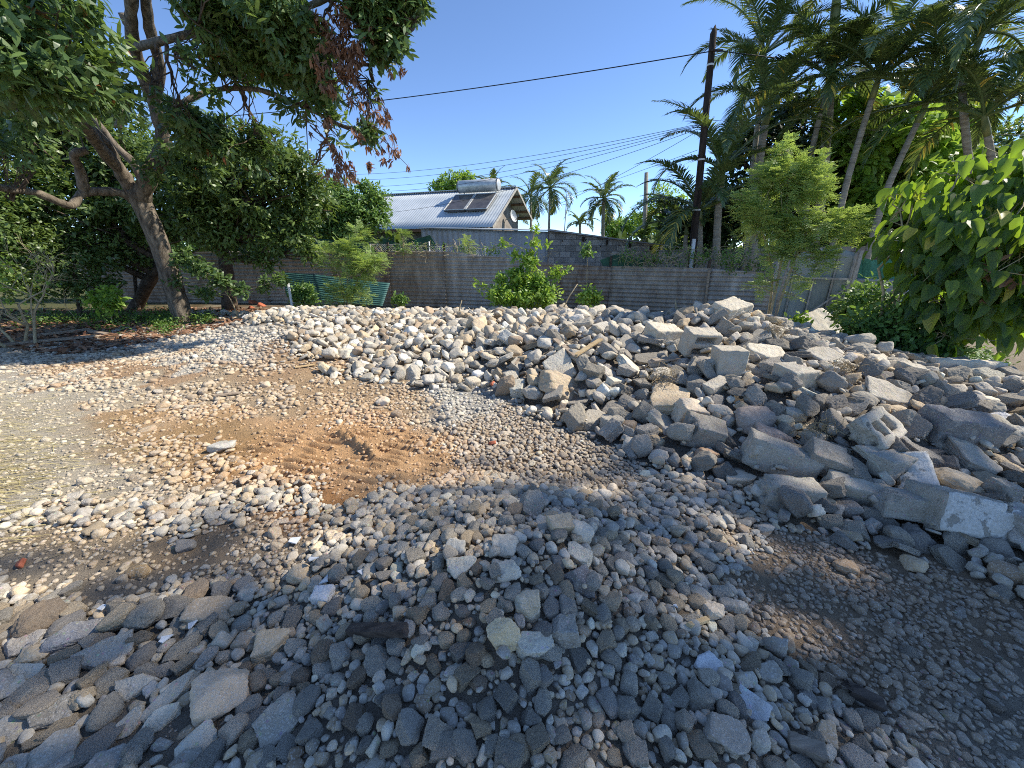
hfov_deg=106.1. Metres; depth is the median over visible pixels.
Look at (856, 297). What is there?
bush
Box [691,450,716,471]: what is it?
river stone
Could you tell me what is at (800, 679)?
river stone
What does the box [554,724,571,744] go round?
river stone
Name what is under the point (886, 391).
concrete chunk
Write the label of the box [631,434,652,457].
river stone
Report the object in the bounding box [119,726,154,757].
concrete chunk
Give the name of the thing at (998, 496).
concrete chunk
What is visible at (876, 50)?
palm tree
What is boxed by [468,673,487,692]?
river stone
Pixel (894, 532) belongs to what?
river stone
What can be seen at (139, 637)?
concrete chunk
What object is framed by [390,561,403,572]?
river stone
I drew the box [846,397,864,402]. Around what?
concrete chunk
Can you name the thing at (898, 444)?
concrete chunk
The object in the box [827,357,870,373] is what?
dry roots
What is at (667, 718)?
river stone
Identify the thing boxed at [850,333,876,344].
river stone
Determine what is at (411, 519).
river stone
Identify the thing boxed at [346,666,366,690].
river stone
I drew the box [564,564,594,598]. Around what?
concrete chunk
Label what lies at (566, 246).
block outbuilding
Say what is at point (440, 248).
wire fence
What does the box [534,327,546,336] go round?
river stone
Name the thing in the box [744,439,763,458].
concrete chunk
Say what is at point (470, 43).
sky
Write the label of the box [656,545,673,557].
river stone
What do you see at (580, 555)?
concrete chunk
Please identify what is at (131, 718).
broken flagstone
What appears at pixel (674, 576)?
river stone
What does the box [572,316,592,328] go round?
river stone
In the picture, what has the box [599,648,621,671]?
river stone
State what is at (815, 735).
river stone
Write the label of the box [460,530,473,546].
river stone
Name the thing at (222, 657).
river stone
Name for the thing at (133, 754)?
concrete chunk
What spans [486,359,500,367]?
river stone
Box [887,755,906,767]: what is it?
river stone
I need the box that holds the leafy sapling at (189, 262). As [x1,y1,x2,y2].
[160,249,293,318]
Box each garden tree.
[426,167,477,191]
[600,212,639,239]
[630,181,691,236]
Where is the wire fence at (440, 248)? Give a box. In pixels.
[370,241,503,256]
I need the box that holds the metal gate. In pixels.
[766,248,863,320]
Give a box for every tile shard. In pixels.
[97,604,105,610]
[158,634,172,642]
[188,620,197,628]
[288,537,300,543]
[319,575,327,584]
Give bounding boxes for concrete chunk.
[0,668,51,707]
[0,701,18,718]
[21,731,43,752]
[36,712,78,741]
[48,655,83,684]
[57,580,82,596]
[62,722,126,767]
[74,661,107,689]
[78,631,102,648]
[94,667,129,699]
[105,601,137,614]
[117,743,142,767]
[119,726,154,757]
[125,630,154,651]
[133,662,158,675]
[153,661,174,677]
[154,594,194,622]
[161,630,203,663]
[170,652,198,676]
[189,737,225,767]
[194,612,218,636]
[206,440,236,452]
[238,660,251,673]
[243,706,267,732]
[254,743,276,767]
[262,668,277,683]
[273,686,289,701]
[273,732,297,762]
[281,605,303,627]
[296,681,309,694]
[309,584,335,604]
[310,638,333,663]
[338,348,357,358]
[342,702,365,732]
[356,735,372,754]
[361,596,383,612]
[370,621,390,646]
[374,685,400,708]
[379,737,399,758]
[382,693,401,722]
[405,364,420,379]
[405,547,425,564]
[409,704,419,713]
[422,520,435,533]
[422,713,454,750]
[429,730,456,762]
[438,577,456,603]
[446,555,476,580]
[449,358,462,362]
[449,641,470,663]
[453,661,480,692]
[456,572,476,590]
[466,351,479,359]
[469,716,491,739]
[475,336,487,349]
[480,349,498,360]
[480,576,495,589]
[484,733,498,757]
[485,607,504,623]
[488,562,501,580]
[489,332,505,345]
[491,367,502,381]
[493,680,518,714]
[494,736,524,767]
[495,375,514,396]
[497,329,514,345]
[498,352,513,362]
[502,370,519,378]
[506,344,523,356]
[508,356,524,370]
[509,379,525,398]
[515,631,553,660]
[519,658,541,695]
[520,342,537,350]
[522,385,543,399]
[524,721,549,754]
[538,370,577,401]
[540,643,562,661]
[542,348,576,376]
[542,385,563,402]
[545,324,559,334]
[546,329,562,342]
[551,613,580,649]
[559,743,593,767]
[562,322,580,336]
[563,403,586,431]
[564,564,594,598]
[566,398,593,408]
[567,541,592,568]
[568,349,589,363]
[568,647,591,673]
[576,356,590,380]
[580,597,597,617]
[583,363,605,380]
[584,409,604,430]
[591,321,608,332]
[595,526,608,538]
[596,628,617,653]
[597,342,617,358]
[598,417,623,442]
[599,414,624,428]
[601,400,627,413]
[604,555,616,571]
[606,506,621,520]
[607,407,633,419]
[612,383,634,395]
[616,353,639,378]
[616,364,638,377]
[617,393,639,411]
[618,349,633,361]
[619,334,635,348]
[622,424,636,436]
[622,444,636,459]
[629,326,643,332]
[631,400,654,423]
[632,352,660,364]
[632,378,651,390]
[634,388,649,400]
[635,423,658,435]
[637,334,663,343]
[640,691,663,725]
[643,321,683,347]
[645,407,671,433]
[650,381,690,414]
[653,316,664,322]
[653,445,674,456]
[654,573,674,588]
[658,375,677,385]
[668,364,687,377]
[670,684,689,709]
[671,397,709,422]
[672,310,691,324]
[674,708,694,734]
[675,371,688,385]
[681,613,699,621]
[686,374,706,398]
[687,357,702,376]
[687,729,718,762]
[694,447,720,457]
[694,650,723,671]
[695,360,716,379]
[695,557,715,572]
[707,308,728,324]
[711,296,753,320]
[711,394,725,404]
[711,461,737,480]
[714,316,734,336]
[716,441,733,459]
[722,374,738,380]
[723,448,743,463]
[725,434,738,448]
[727,377,744,388]
[727,387,745,396]
[733,671,757,688]
[737,339,757,345]
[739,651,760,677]
[743,386,767,405]
[744,383,764,389]
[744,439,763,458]
[746,343,784,363]
[746,363,768,377]
[751,329,772,343]
[758,356,782,373]
[762,373,779,381]
[762,636,788,659]
[764,316,784,324]
[764,338,792,350]
[764,400,784,415]
[766,326,779,338]
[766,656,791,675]
[776,372,802,391]
[776,421,797,436]
[778,485,813,518]
[779,319,793,328]
[782,354,802,364]
[784,406,807,423]
[785,351,810,357]
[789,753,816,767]
[790,336,819,351]
[794,330,819,341]
[794,387,816,397]
[795,393,819,417]
[797,346,850,363]
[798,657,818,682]
[799,428,828,444]
[812,393,827,410]
[813,498,839,513]
[815,514,843,530]
[818,477,846,498]
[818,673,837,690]
[820,408,850,438]
[825,394,848,409]
[828,441,853,454]
[829,337,846,348]
[829,530,858,551]
[837,332,847,342]
[840,520,870,541]
[845,398,869,416]
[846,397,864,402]
[846,455,872,481]
[851,445,881,470]
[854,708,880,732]
[855,357,885,379]
[860,505,899,530]
[861,375,886,382]
[863,375,912,408]
[866,354,886,359]
[873,535,902,548]
[885,431,909,451]
[887,357,911,362]
[889,360,929,371]
[890,409,923,426]
[892,540,920,555]
[893,367,928,378]
[894,367,918,385]
[900,438,943,467]
[904,414,932,439]
[906,354,929,362]
[910,385,943,410]
[923,446,945,455]
[923,523,942,531]
[928,544,966,573]
[929,370,943,380]
[931,378,961,396]
[938,455,960,470]
[942,366,970,379]
[942,531,968,555]
[943,375,963,383]
[943,435,1002,474]
[944,390,978,409]
[946,356,968,358]
[959,365,974,378]
[959,532,979,546]
[961,382,977,389]
[966,400,994,412]
[971,367,1004,379]
[971,470,1007,481]
[976,493,1005,500]
[982,477,1023,502]
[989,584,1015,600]
[991,412,1009,418]
[994,393,1023,407]
[997,367,1023,376]
[997,470,1023,487]
[1000,461,1022,472]
[1002,377,1023,392]
[1002,435,1019,446]
[1004,557,1017,565]
[1006,413,1023,425]
[1007,501,1023,537]
[1008,406,1023,415]
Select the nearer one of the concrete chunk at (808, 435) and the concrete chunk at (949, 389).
the concrete chunk at (808, 435)
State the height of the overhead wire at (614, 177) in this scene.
1.678 m
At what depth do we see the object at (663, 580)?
1.87 m
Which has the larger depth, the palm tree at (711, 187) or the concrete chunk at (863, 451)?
the palm tree at (711, 187)
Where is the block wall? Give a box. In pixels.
[657,246,889,296]
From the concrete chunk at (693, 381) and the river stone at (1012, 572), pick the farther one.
the concrete chunk at (693, 381)
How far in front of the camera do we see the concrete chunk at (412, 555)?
1.90 m
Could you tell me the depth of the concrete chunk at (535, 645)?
1.47 m
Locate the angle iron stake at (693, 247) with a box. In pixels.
[689,239,695,267]
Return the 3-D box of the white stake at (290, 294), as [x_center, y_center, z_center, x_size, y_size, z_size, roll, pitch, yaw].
[-5.588,-2.082,9.751,0.067,0.923,0.061,0,19,0]
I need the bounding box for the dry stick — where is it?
[774,260,790,315]
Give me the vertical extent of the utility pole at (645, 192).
5.150 m
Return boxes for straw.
[0,365,139,565]
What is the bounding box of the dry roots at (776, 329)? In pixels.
[759,319,792,338]
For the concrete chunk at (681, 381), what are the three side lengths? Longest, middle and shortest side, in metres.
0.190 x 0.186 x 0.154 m
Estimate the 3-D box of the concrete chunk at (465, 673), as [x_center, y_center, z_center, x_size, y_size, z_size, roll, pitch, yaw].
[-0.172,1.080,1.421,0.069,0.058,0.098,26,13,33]
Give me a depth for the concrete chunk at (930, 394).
3.27 m
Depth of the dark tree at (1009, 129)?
12.44 m
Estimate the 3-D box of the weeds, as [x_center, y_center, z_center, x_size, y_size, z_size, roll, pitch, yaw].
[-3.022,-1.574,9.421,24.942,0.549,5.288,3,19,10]
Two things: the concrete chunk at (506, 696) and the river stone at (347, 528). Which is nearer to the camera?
the concrete chunk at (506, 696)
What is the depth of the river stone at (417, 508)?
2.36 m
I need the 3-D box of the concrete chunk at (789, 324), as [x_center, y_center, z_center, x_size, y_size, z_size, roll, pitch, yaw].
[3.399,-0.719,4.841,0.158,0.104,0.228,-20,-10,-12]
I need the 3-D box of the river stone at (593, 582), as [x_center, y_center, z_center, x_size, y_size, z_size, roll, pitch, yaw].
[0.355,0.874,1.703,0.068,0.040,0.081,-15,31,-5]
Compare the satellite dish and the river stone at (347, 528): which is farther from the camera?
the satellite dish
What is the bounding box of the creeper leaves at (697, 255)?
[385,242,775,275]
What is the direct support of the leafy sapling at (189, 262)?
on the ground
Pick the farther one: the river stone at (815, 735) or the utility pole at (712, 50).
the utility pole at (712, 50)
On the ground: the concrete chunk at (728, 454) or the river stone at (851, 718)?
the river stone at (851, 718)
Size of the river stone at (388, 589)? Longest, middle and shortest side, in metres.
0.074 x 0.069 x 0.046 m
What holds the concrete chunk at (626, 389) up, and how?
on the ground
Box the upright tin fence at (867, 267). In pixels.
[837,252,911,319]
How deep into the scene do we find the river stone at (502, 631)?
1.46 m
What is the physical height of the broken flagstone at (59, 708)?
0.075 m
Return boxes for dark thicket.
[654,74,907,255]
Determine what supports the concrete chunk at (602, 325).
on the ground
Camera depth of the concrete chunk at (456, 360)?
5.45 m
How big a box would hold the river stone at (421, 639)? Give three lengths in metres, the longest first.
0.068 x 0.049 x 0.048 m
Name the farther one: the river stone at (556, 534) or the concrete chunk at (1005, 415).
the concrete chunk at (1005, 415)
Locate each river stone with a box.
[0,602,9,609]
[0,607,13,623]
[0,621,14,632]
[0,630,9,643]
[8,605,30,622]
[9,597,67,637]
[12,601,33,616]
[12,689,60,719]
[13,643,48,662]
[37,588,61,601]
[44,609,85,638]
[47,645,82,665]
[59,601,87,616]
[68,686,96,710]
[81,520,105,535]
[85,691,124,732]
[89,632,115,646]
[95,602,135,632]
[101,597,122,612]
[105,506,125,520]
[122,598,164,630]
[125,564,151,578]
[126,640,159,671]
[138,595,158,604]
[169,616,185,637]
[175,539,196,552]
[179,595,235,623]
[182,577,210,597]
[189,667,251,728]
[192,645,219,670]
[208,620,229,639]
[209,630,233,650]
[210,580,232,595]
[215,649,232,665]
[218,712,249,746]
[230,613,252,633]
[230,632,255,652]
[232,575,255,592]
[234,693,263,714]
[237,727,258,754]
[248,669,267,692]
[250,628,291,666]
[267,609,284,627]
[269,670,285,687]
[279,664,302,686]
[284,638,307,656]
[286,563,311,584]
[290,667,311,687]
[292,684,320,717]
[295,717,323,747]
[307,579,326,593]
[307,609,322,626]
[312,659,332,680]
[315,554,333,566]
[321,596,342,617]
[328,563,347,584]
[329,641,351,671]
[330,549,342,561]
[335,622,350,642]
[342,523,350,532]
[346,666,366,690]
[350,649,364,661]
[351,549,368,571]
[351,585,369,598]
[353,634,371,644]
[355,712,374,737]
[363,609,378,621]
[363,644,389,676]
[375,556,393,570]
[375,570,391,580]
[376,396,389,405]
[382,583,396,598]
[383,679,395,692]
[386,638,404,656]
[386,656,405,674]
[388,592,400,608]
[390,409,402,417]
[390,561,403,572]
[393,541,409,555]
[395,707,424,745]
[401,754,410,767]
[406,515,420,525]
[406,605,429,624]
[409,741,428,767]
[411,504,422,512]
[411,634,429,645]
[418,592,437,609]
[425,363,440,372]
[425,653,440,675]
[426,506,439,519]
[427,529,439,542]
[431,572,448,591]
[432,554,444,570]
[432,601,450,621]
[438,631,454,649]
[441,527,456,543]
[443,538,465,556]
[443,545,457,559]
[451,586,467,601]
[452,728,478,766]
[454,524,464,538]
[455,604,471,617]
[456,628,471,642]
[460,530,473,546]
[465,500,479,515]
[465,641,486,667]
[467,520,481,530]
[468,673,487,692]
[470,558,482,575]
[471,530,483,543]
[476,695,496,722]
[479,598,496,613]
[481,652,493,667]
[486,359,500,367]
[486,617,520,652]
[490,506,504,516]
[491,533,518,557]
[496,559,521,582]
[497,595,514,612]
[498,515,514,526]
[504,582,520,601]
[507,502,522,515]
[509,732,530,765]
[513,514,524,525]
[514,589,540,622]
[516,488,523,493]
[516,543,531,558]
[520,706,541,727]
[527,349,541,364]
[527,374,538,387]
[527,572,543,585]
[528,538,543,551]
[531,620,551,636]
[532,582,549,602]
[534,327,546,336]
[534,687,551,717]
[537,336,553,348]
[539,665,553,688]
[543,595,559,621]
[546,512,574,535]
[546,563,564,584]
[550,529,567,541]
[551,555,564,569]
[552,490,565,497]
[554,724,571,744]
[557,579,574,599]
[559,594,577,616]
[560,324,578,331]
[571,519,594,543]
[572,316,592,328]
[579,335,591,344]
[580,508,593,518]
[586,571,600,591]
[587,499,602,509]
[593,563,608,577]
[593,602,611,621]
[594,535,610,552]
[595,686,617,719]
[598,591,621,611]
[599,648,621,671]
[604,323,623,333]
[606,747,622,767]
[607,307,620,311]
[607,530,617,541]
[612,618,629,634]
[612,625,624,641]
[614,534,629,546]
[614,551,632,563]
[616,695,640,722]
[616,720,635,741]
[620,670,637,697]
[621,420,637,434]
[622,735,648,767]
[623,543,636,554]
[626,616,640,631]
[629,331,641,342]
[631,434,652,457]
[638,306,649,313]
[639,599,657,617]
[640,514,655,528]
[641,613,659,633]
[643,565,658,579]
[647,579,662,598]
[650,435,664,446]
[652,724,671,742]
[655,671,675,688]
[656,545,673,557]
[657,558,673,572]
[658,613,677,633]
[658,735,676,763]
[660,708,677,735]
[663,595,685,612]
[666,422,694,440]
[666,569,683,584]
[674,580,690,596]
[676,318,689,328]
[678,306,694,314]
[681,543,694,555]
[686,676,714,711]
[687,593,706,609]
[689,551,703,561]
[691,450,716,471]
[696,531,710,541]
[696,668,719,687]
[697,356,709,360]
[700,600,724,619]
[703,711,751,756]
[707,404,734,418]
[707,529,722,540]
[709,742,724,753]
[710,542,727,553]
[711,585,731,599]
[714,698,739,718]
[715,615,735,632]
[717,672,733,692]
[726,690,747,719]
[728,599,747,614]
[732,682,741,693]
[733,614,746,631]
[735,406,776,434]
[740,534,754,550]
[750,728,770,756]
[754,422,796,443]
[757,660,782,683]
[762,755,786,767]
[787,666,813,690]
[799,690,819,710]
[806,730,825,744]
[815,719,838,751]
[816,371,847,392]
[816,696,834,715]
[817,330,835,333]
[821,336,831,340]
[827,497,836,503]
[832,559,859,575]
[834,362,849,375]
[835,498,864,517]
[835,689,854,705]
[838,742,874,767]
[841,707,863,732]
[843,352,864,362]
[849,342,875,353]
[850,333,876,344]
[850,391,879,408]
[850,734,875,755]
[861,705,885,722]
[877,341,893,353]
[883,525,914,550]
[887,379,914,393]
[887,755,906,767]
[890,405,906,412]
[898,644,919,659]
[899,553,928,572]
[901,522,936,554]
[933,440,944,449]
[934,467,985,492]
[940,396,947,405]
[974,382,997,396]
[975,393,986,400]
[979,537,1015,557]
[981,697,1006,713]
[985,400,1006,412]
[986,560,1022,588]
[991,414,1021,437]
[991,453,1023,472]
[1003,366,1018,370]
[1014,425,1023,435]
[1016,436,1023,447]
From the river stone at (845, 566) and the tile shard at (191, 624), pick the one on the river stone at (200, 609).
the tile shard at (191, 624)
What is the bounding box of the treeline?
[3,215,929,285]
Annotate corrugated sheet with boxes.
[285,272,324,298]
[313,274,389,305]
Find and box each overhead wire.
[233,51,708,115]
[345,124,697,174]
[369,125,697,179]
[380,126,697,186]
[390,129,696,212]
[399,127,697,190]
[516,131,697,219]
[551,150,696,200]
[713,120,1016,134]
[722,51,1013,78]
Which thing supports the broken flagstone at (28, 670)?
on the ground
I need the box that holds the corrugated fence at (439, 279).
[77,242,773,313]
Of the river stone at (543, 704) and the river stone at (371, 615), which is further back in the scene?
the river stone at (371, 615)
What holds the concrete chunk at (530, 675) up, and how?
on the ground
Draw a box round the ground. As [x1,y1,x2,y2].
[0,282,1023,767]
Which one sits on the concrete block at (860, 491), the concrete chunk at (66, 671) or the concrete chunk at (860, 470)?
the concrete chunk at (860, 470)
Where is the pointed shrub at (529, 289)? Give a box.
[472,223,573,309]
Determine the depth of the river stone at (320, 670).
1.53 m
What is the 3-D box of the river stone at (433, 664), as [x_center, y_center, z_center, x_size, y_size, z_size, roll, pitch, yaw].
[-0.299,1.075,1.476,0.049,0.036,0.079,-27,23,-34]
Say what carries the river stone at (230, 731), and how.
on the ground
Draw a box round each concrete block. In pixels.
[605,376,626,386]
[677,326,722,357]
[680,410,727,451]
[702,375,727,395]
[710,345,749,376]
[739,427,824,479]
[753,473,828,512]
[768,361,821,392]
[801,308,841,330]
[802,436,853,476]
[820,469,890,506]
[846,406,907,449]
[865,449,917,480]
[869,486,930,523]
[894,451,939,487]
[903,479,1020,549]
[917,404,1016,449]
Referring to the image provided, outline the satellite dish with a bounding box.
[505,210,518,222]
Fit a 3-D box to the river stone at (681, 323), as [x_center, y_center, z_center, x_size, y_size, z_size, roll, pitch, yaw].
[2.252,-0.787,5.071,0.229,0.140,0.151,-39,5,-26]
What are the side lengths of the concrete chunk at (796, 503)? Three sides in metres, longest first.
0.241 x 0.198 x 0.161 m
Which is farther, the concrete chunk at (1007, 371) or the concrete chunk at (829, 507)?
the concrete chunk at (1007, 371)
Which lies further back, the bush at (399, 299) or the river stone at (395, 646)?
the bush at (399, 299)
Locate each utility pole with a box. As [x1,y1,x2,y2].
[642,172,647,241]
[687,25,722,267]
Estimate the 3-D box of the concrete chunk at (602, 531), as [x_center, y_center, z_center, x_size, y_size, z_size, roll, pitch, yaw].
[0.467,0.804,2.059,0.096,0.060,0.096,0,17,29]
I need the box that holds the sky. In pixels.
[1,0,1023,246]
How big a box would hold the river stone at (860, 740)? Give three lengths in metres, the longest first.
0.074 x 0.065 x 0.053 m
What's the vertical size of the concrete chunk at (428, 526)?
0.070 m
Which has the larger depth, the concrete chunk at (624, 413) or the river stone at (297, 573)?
the concrete chunk at (624, 413)
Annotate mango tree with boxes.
[0,0,436,321]
[0,106,171,309]
[118,110,343,310]
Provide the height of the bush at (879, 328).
1.064 m
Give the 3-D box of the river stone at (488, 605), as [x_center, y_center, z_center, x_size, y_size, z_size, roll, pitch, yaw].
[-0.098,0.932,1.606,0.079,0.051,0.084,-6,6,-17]
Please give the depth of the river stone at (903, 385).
3.48 m
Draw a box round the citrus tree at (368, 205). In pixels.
[303,173,393,244]
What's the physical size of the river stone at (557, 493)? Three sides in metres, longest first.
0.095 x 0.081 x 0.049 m
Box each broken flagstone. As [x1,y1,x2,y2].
[0,673,26,701]
[0,715,28,745]
[0,752,29,767]
[3,629,46,658]
[9,663,46,680]
[26,724,82,767]
[27,690,78,730]
[38,617,103,654]
[70,628,133,670]
[84,743,126,767]
[114,673,160,702]
[115,705,144,740]
[139,670,200,723]
[141,702,181,732]
[167,747,202,767]
[174,719,217,758]
[251,689,298,747]
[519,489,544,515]
[739,684,772,722]
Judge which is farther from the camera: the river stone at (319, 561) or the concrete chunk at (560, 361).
the concrete chunk at (560, 361)
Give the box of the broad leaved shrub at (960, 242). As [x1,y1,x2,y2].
[855,139,1023,360]
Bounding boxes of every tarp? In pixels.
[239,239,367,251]
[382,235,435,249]
[600,254,644,265]
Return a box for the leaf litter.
[0,306,281,354]
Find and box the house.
[359,186,532,250]
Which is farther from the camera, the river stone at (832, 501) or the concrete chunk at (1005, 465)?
the concrete chunk at (1005, 465)
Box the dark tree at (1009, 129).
[904,89,1023,181]
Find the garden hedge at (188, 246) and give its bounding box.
[9,223,330,279]
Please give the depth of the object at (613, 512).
2.27 m
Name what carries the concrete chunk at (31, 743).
on the ground
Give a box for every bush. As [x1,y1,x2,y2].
[0,233,84,347]
[76,283,132,324]
[285,280,321,306]
[390,290,410,307]
[574,283,604,307]
[577,241,596,289]
[784,310,813,323]
[823,271,904,324]
[829,292,923,350]
[889,323,981,357]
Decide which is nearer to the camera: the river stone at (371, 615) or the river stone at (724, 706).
the river stone at (724, 706)
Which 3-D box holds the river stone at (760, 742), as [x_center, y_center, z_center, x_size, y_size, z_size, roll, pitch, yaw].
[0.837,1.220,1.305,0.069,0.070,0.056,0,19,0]
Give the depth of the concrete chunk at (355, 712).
1.35 m
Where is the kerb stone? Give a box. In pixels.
[925,356,1007,369]
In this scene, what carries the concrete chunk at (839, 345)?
on the ground
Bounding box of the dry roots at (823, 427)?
[788,411,844,440]
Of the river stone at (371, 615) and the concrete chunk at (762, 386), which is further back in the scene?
the concrete chunk at (762, 386)
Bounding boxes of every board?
[0,335,102,346]
[28,328,92,336]
[87,330,108,334]
[214,392,240,396]
[295,364,314,367]
[345,622,408,637]
[552,338,575,356]
[575,338,602,356]
[650,356,679,362]
[686,616,709,628]
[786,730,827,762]
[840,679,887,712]
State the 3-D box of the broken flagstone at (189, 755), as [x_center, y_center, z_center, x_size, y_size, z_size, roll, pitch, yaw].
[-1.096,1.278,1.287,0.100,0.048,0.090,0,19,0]
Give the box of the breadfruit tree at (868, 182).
[807,84,998,253]
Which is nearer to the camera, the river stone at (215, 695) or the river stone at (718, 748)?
the river stone at (718, 748)
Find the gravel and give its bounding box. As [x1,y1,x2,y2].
[0,305,1023,767]
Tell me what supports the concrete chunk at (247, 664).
on the ground
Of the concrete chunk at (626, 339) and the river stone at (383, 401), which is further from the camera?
the concrete chunk at (626, 339)
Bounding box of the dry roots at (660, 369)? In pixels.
[639,357,683,391]
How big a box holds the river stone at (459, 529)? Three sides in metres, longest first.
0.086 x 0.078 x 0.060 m
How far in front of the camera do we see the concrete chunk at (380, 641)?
1.59 m
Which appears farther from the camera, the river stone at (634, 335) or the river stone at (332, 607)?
the river stone at (634, 335)
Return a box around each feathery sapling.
[308,219,392,305]
[394,228,413,262]
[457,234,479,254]
[722,130,879,313]
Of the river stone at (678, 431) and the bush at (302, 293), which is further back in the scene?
the bush at (302, 293)
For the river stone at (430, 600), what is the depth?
1.65 m
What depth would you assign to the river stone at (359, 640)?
1.60 m
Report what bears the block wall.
on the ground
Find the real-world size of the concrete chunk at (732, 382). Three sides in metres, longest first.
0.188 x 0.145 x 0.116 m
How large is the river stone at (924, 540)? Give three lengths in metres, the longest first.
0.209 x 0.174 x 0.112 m
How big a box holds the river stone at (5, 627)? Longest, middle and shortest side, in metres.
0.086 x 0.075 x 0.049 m
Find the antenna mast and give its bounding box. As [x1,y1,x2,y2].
[563,194,570,230]
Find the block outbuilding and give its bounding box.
[547,229,688,266]
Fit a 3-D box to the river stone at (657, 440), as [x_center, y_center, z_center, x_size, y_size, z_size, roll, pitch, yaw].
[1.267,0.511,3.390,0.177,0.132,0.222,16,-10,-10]
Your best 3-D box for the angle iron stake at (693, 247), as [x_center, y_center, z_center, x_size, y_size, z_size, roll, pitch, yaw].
[4.994,-2.962,10.824,0.084,2.099,0.266,1,19,4]
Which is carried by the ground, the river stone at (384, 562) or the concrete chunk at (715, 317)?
the river stone at (384, 562)
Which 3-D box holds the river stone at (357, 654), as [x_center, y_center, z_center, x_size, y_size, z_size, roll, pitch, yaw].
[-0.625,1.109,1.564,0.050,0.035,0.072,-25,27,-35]
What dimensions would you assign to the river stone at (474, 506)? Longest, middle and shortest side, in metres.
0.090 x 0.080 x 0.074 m
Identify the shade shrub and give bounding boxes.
[0,192,57,299]
[0,217,136,315]
[96,223,178,309]
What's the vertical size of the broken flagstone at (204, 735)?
0.076 m
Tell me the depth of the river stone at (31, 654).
1.64 m
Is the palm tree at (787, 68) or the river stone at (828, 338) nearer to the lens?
the river stone at (828, 338)
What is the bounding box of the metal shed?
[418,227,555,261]
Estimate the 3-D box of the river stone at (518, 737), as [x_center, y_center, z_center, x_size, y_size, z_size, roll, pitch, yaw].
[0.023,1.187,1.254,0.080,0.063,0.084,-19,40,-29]
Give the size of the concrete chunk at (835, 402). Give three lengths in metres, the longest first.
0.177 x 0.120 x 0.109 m
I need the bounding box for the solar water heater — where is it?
[443,178,500,211]
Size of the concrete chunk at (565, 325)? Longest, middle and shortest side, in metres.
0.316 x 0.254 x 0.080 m
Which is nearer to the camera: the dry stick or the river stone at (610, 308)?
the dry stick
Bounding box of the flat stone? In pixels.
[726,470,756,485]
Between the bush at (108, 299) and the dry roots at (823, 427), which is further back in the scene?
the bush at (108, 299)
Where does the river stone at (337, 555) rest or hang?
on the ground
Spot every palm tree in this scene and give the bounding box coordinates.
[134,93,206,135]
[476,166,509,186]
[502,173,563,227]
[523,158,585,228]
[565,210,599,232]
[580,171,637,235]
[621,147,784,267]
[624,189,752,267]
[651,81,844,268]
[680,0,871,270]
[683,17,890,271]
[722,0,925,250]
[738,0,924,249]
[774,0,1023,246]
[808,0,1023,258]
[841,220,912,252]
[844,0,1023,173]
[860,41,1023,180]
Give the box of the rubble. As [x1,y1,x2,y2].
[0,300,1023,767]
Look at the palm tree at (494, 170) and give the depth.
31.71 m
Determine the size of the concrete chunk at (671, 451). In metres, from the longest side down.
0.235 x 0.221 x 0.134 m
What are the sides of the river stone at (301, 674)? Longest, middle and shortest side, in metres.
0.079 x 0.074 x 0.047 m
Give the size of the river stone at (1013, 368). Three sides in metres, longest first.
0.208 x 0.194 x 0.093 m
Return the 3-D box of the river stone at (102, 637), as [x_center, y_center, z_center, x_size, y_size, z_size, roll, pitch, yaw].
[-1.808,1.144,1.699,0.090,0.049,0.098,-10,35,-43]
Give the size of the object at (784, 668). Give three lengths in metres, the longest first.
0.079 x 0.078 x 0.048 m
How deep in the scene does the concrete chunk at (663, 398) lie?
3.81 m
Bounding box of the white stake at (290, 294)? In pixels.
[287,283,292,305]
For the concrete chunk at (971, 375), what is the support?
on the ground
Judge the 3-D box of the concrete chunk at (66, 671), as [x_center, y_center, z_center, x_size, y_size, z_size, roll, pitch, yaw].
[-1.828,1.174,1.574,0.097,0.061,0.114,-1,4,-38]
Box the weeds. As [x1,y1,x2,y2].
[0,303,1020,365]
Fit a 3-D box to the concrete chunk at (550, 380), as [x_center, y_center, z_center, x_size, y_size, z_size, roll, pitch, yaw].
[0.535,0.012,4.498,0.532,0.361,0.447,0,19,0]
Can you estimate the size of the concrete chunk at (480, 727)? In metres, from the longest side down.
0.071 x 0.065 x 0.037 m
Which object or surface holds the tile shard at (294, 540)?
on the ground
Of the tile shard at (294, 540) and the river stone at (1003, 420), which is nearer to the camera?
the tile shard at (294, 540)
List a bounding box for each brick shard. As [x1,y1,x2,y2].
[15,558,26,568]
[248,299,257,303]
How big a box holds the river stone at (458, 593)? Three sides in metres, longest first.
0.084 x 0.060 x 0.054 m
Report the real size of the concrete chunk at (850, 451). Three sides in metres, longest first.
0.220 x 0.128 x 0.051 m
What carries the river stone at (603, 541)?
on the ground
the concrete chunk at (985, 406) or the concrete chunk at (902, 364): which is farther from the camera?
the concrete chunk at (902, 364)
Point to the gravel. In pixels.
(672, 643)

